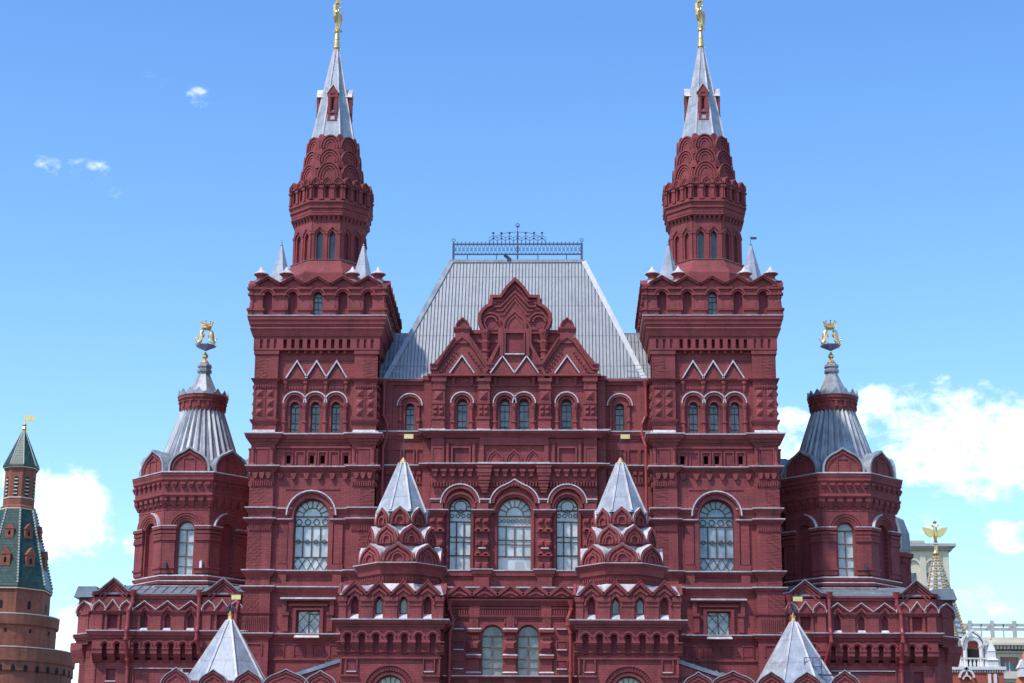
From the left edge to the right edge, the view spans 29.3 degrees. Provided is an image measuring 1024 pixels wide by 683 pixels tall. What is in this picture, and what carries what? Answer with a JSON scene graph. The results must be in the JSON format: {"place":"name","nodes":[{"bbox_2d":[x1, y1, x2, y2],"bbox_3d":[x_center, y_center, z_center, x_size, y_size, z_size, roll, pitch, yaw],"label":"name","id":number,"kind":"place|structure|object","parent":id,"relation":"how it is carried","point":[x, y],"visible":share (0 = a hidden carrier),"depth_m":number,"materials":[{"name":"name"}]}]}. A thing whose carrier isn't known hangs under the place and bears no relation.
{"place":"outdoors","nodes":[
{"label":"outdoors","id":0,"kind":"place"},
{"bbox_2d":[0,415,74,682],"bbox_3d":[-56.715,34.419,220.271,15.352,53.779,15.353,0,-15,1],"label":"fortress corner tower","id":1,"kind":"structure","parent":0,"point":[29,630],"depth_m":219.22,"materials":[{"name":"red brick"}]},
{"bbox_2d":[0,0,1023,682],"label":"sky","id":2,"kind":"structure","parent":0,"point":[152,152],"materials":[{"name":"blue"}]},
{"bbox_2d":[70,0,961,682],"bbox_3d":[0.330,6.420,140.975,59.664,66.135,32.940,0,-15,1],"label":"museum building","id":3,"kind":"structure","parent":0,"point":[506,470],"depth_m":133.21,"materials":[{"name":"brick"}]},
{"bbox_2d":[177,522,193,574],"bbox_3d":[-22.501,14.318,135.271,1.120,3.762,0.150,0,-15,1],"label":"window","id":4,"kind":"structure","parent":3,"relation":"in","point":[185,542],"depth_m":135.29,"materials":[{"name":"clear glass"}]},
{"bbox_2d":[290,403,298,431],"bbox_3d":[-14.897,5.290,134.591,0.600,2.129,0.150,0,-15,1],"label":"window","id":5,"kind":"structure","parent":3,"relation":"in","point":[294,426],"depth_m":134.60,"materials":[{"name":"clear glass"}]},
{"bbox_2d":[297,611,319,632],"bbox_3d":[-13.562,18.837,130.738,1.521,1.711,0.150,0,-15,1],"label":"window","id":6,"kind":"structure","parent":3,"relation":"in","point":[308,621],"depth_m":130.78,"materials":[{"name":"clear glass"}]},
{"bbox_2d":[293,500,328,569],"bbox_3d":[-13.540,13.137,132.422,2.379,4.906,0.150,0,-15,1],"label":"window","id":7,"kind":"structure","parent":3,"relation":"in","point":[312,516],"depth_m":132.42,"materials":[{"name":"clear glass"}]},
{"bbox_2d":[311,403,319,431],"bbox_3d":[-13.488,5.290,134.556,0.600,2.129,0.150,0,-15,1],"label":"window","id":8,"kind":"structure","parent":3,"relation":"in","point":[315,411],"depth_m":134.57,"materials":[{"name":"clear glass"}]},
{"bbox_2d":[313,293,321,314],"bbox_3d":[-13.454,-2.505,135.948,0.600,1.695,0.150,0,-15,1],"label":"window","id":9,"kind":"structure","parent":3,"relation":"in","point":[318,297],"depth_m":135.95,"materials":[{"name":"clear glass"}]},
{"bbox_2d":[316,232,322,258],"bbox_3d":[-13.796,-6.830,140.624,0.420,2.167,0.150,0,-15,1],"label":"window","id":10,"kind":"structure","parent":3,"relation":"in","point":[319,237],"depth_m":140.65,"materials":[{"name":"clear glass"}]},
{"bbox_2d":[329,232,334,258],"bbox_3d":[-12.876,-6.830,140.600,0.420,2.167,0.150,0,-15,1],"label":"window","id":11,"kind":"structure","parent":3,"relation":"in","point":[332,237],"depth_m":140.61,"materials":[{"name":"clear glass"}]},
{"bbox_2d":[331,403,339,431],"bbox_3d":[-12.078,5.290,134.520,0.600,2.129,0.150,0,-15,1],"label":"window","id":12,"kind":"structure","parent":3,"relation":"in","point":[335,427],"depth_m":134.53,"materials":[{"name":"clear glass"}]},
{"bbox_2d":[376,598,382,613],"bbox_3d":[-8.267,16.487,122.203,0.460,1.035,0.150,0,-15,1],"label":"window","id":13,"kind":"structure","parent":3,"relation":"in","point":[379,604],"depth_m":122.17,"materials":[{"name":"clear glass"}]},
{"bbox_2d":[377,676,402,682],"bbox_3d":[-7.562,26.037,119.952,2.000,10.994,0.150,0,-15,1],"label":"window","id":14,"kind":"structure","parent":3,"relation":"in","point":[388,679],"depth_m":121.33,"materials":[{"name":"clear glass"}]},
{"bbox_2d":[400,598,406,613],"bbox_3d":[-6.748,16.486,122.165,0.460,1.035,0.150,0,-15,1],"label":"window","id":15,"kind":"structure","parent":3,"relation":"in","point":[403,604],"depth_m":122.15,"materials":[{"name":"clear glass"}]},
{"bbox_2d":[405,405,413,430],"bbox_3d":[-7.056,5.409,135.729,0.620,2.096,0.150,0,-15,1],"label":"window","id":16,"kind":"structure","parent":3,"relation":"in","point":[410,408],"depth_m":135.75,"materials":[{"name":"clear glass"}]},
{"bbox_2d":[449,498,470,569],"bbox_3d":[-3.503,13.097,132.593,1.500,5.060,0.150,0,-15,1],"label":"window","id":17,"kind":"structure","parent":3,"relation":"in","point":[460,509],"depth_m":132.58,"materials":[{"name":"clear glass"}]},
{"bbox_2d":[457,400,466,428],"bbox_3d":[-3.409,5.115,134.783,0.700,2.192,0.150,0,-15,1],"label":"window","id":18,"kind":"structure","parent":3,"relation":"in","point":[462,405],"depth_m":134.80,"materials":[{"name":"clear glass"}]},
{"bbox_2d":[481,626,502,674],"bbox_3d":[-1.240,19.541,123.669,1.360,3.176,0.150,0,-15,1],"label":"window","id":19,"kind":"structure","parent":3,"relation":"in","point":[492,636],"depth_m":123.67,"materials":[{"name":"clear glass"}]},
{"bbox_2d":[500,400,509,428],"bbox_3d":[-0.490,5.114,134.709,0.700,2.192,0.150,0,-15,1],"label":"window","id":20,"kind":"structure","parent":3,"relation":"in","point":[504,405],"depth_m":134.73,"materials":[{"name":"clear glass"}]},
{"bbox_2d":[497,499,531,569],"bbox_3d":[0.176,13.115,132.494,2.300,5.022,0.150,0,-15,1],"label":"window","id":21,"kind":"structure","parent":3,"relation":"in","point":[514,515],"depth_m":132.48,"materials":[{"name":"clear glass"}]},
{"bbox_2d":[519,400,528,428],"bbox_3d":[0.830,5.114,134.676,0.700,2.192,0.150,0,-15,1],"label":"window","id":22,"kind":"structure","parent":3,"relation":"in","point":[523,405],"depth_m":134.70,"materials":[{"name":"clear glass"}]},
{"bbox_2d":[517,626,538,674],"bbox_3d":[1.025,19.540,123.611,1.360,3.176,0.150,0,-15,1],"label":"window","id":23,"kind":"structure","parent":3,"relation":"in","point":[528,636],"depth_m":123.61,"materials":[{"name":"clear glass"}]},
{"bbox_2d":[561,400,571,429],"bbox_3d":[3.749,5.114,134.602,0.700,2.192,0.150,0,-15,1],"label":"window","id":24,"kind":"structure","parent":3,"relation":"in","point":[566,407],"depth_m":134.60,"materials":[{"name":"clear glass"}]},
{"bbox_2d":[556,499,577,569],"bbox_3d":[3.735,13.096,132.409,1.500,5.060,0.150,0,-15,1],"label":"window","id":25,"kind":"structure","parent":3,"relation":"in","point":[566,509],"depth_m":132.42,"materials":[{"name":"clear glass"}]},
{"bbox_2d":[612,599,618,614],"bbox_3d":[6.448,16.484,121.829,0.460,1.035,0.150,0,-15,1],"label":"window","id":26,"kind":"structure","parent":3,"relation":"in","point":[615,605],"depth_m":121.81,"materials":[{"name":"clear glass"}]},
{"bbox_2d":[615,405,623,430],"bbox_3d":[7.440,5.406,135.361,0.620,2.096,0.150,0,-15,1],"label":"window","id":27,"kind":"structure","parent":3,"relation":"in","point":[619,409],"depth_m":135.37,"materials":[{"name":"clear glass"}]},
{"bbox_2d":[616,677,640,682],"bbox_3d":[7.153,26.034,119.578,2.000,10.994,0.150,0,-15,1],"label":"window","id":28,"kind":"structure","parent":3,"relation":"in","point":[626,679],"depth_m":120.98,"materials":[{"name":"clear glass"}]},
{"bbox_2d":[636,599,643,614],"bbox_3d":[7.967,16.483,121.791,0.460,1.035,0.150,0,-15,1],"label":"window","id":29,"kind":"structure","parent":3,"relation":"in","point":[639,605],"depth_m":121.78,"materials":[{"name":"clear glass"}]},
{"bbox_2d":[689,403,697,432],"bbox_3d":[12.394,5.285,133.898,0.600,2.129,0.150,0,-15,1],"label":"window","id":30,"kind":"structure","parent":3,"relation":"in","point":[693,410],"depth_m":133.88,"materials":[{"name":"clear glass"}]},
{"bbox_2d":[698,231,703,257],"bbox_3d":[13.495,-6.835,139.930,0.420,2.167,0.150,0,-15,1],"label":"window","id":31,"kind":"structure","parent":3,"relation":"in","point":[700,236],"depth_m":139.93,"materials":[{"name":"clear glass"}]},
{"bbox_2d":[708,293,716,314],"bbox_3d":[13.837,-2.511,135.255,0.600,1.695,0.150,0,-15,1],"label":"window","id":32,"kind":"structure","parent":3,"relation":"in","point":[712,299],"depth_m":135.26,"materials":[{"name":"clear glass"}]},
{"bbox_2d":[711,231,716,257],"bbox_3d":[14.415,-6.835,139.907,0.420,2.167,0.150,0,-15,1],"label":"window","id":33,"kind":"structure","parent":3,"relation":"in","point":[713,236],"depth_m":139.93,"materials":[{"name":"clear glass"}]},
{"bbox_2d":[710,403,718,432],"bbox_3d":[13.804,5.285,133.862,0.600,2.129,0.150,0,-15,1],"label":"window","id":34,"kind":"structure","parent":3,"relation":"in","point":[714,425],"depth_m":133.88,"materials":[{"name":"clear glass"}]},
{"bbox_2d":[699,501,734,570],"bbox_3d":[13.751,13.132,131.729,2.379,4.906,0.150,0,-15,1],"label":"window","id":35,"kind":"structure","parent":3,"relation":"in","point":[716,521],"depth_m":131.74,"materials":[{"name":"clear glass"}]},
{"bbox_2d":[707,612,729,634],"bbox_3d":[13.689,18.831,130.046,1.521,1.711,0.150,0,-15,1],"label":"window","id":36,"kind":"structure","parent":3,"relation":"in","point":[717,622],"depth_m":130.08,"materials":[{"name":"clear glass"}]},
{"bbox_2d":[730,403,738,432],"bbox_3d":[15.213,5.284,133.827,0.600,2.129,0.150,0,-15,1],"label":"window","id":37,"kind":"structure","parent":3,"relation":"in","point":[734,408],"depth_m":133.85,"materials":[{"name":"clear glass"}]},
{"bbox_2d":[837,523,854,575],"bbox_3d":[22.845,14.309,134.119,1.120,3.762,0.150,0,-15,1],"label":"window","id":38,"kind":"structure","parent":3,"relation":"in","point":[845,541],"depth_m":134.14,"materials":[{"name":"clear glass"}]},
{"bbox_2d":[910,540,955,585],"bbox_3d":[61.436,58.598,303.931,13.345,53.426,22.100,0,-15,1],"label":"tall pale building","id":39,"kind":"structure","parent":0,"point":[922,552],"depth_m":300.17,"materials":[{"name":"beige paint"}]},
{"bbox_2d":[911,573,915,581],"bbox_3d":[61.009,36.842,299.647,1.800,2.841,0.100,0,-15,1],"label":"window","id":40,"kind":"structure","parent":39,"relation":"in","point":[913,575],"depth_m":299.79,"materials":[{"name":"clear glass"}]},
{"bbox_2d":[922,520,1005,682],"bbox_3d":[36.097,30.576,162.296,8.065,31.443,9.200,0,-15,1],"label":"city gate","id":41,"kind":"structure","parent":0,"point":[971,668],"depth_m":160.63,"materials":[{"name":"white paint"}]},
{"bbox_2d":[963,620,1023,682],"bbox_3d":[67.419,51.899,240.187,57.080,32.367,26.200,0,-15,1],"label":"pale office building","id":42,"kind":"structure","parent":0,"point":[1009,652],"depth_m":232.25,"materials":[{"name":"beige paint"}]},
{"bbox_2d":[1000,657,1017,670],"bbox_3d":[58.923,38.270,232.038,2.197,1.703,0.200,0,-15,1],"label":"window","id":43,"kind":"structure","parent":42,"relation":"in","point":[1010,663],"depth_m":232.06,"materials":[{"name":"white glass"}]},
{"bbox_2d":[1016,652,1023,682],"bbox_3d":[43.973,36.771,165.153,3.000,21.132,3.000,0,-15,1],"label":"tented turret","id":44,"kind":"object","parent":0,"point":[1020,672],"visible":1,"depth_m":166.66,"materials":[{"name":"white brick"}]}
]}

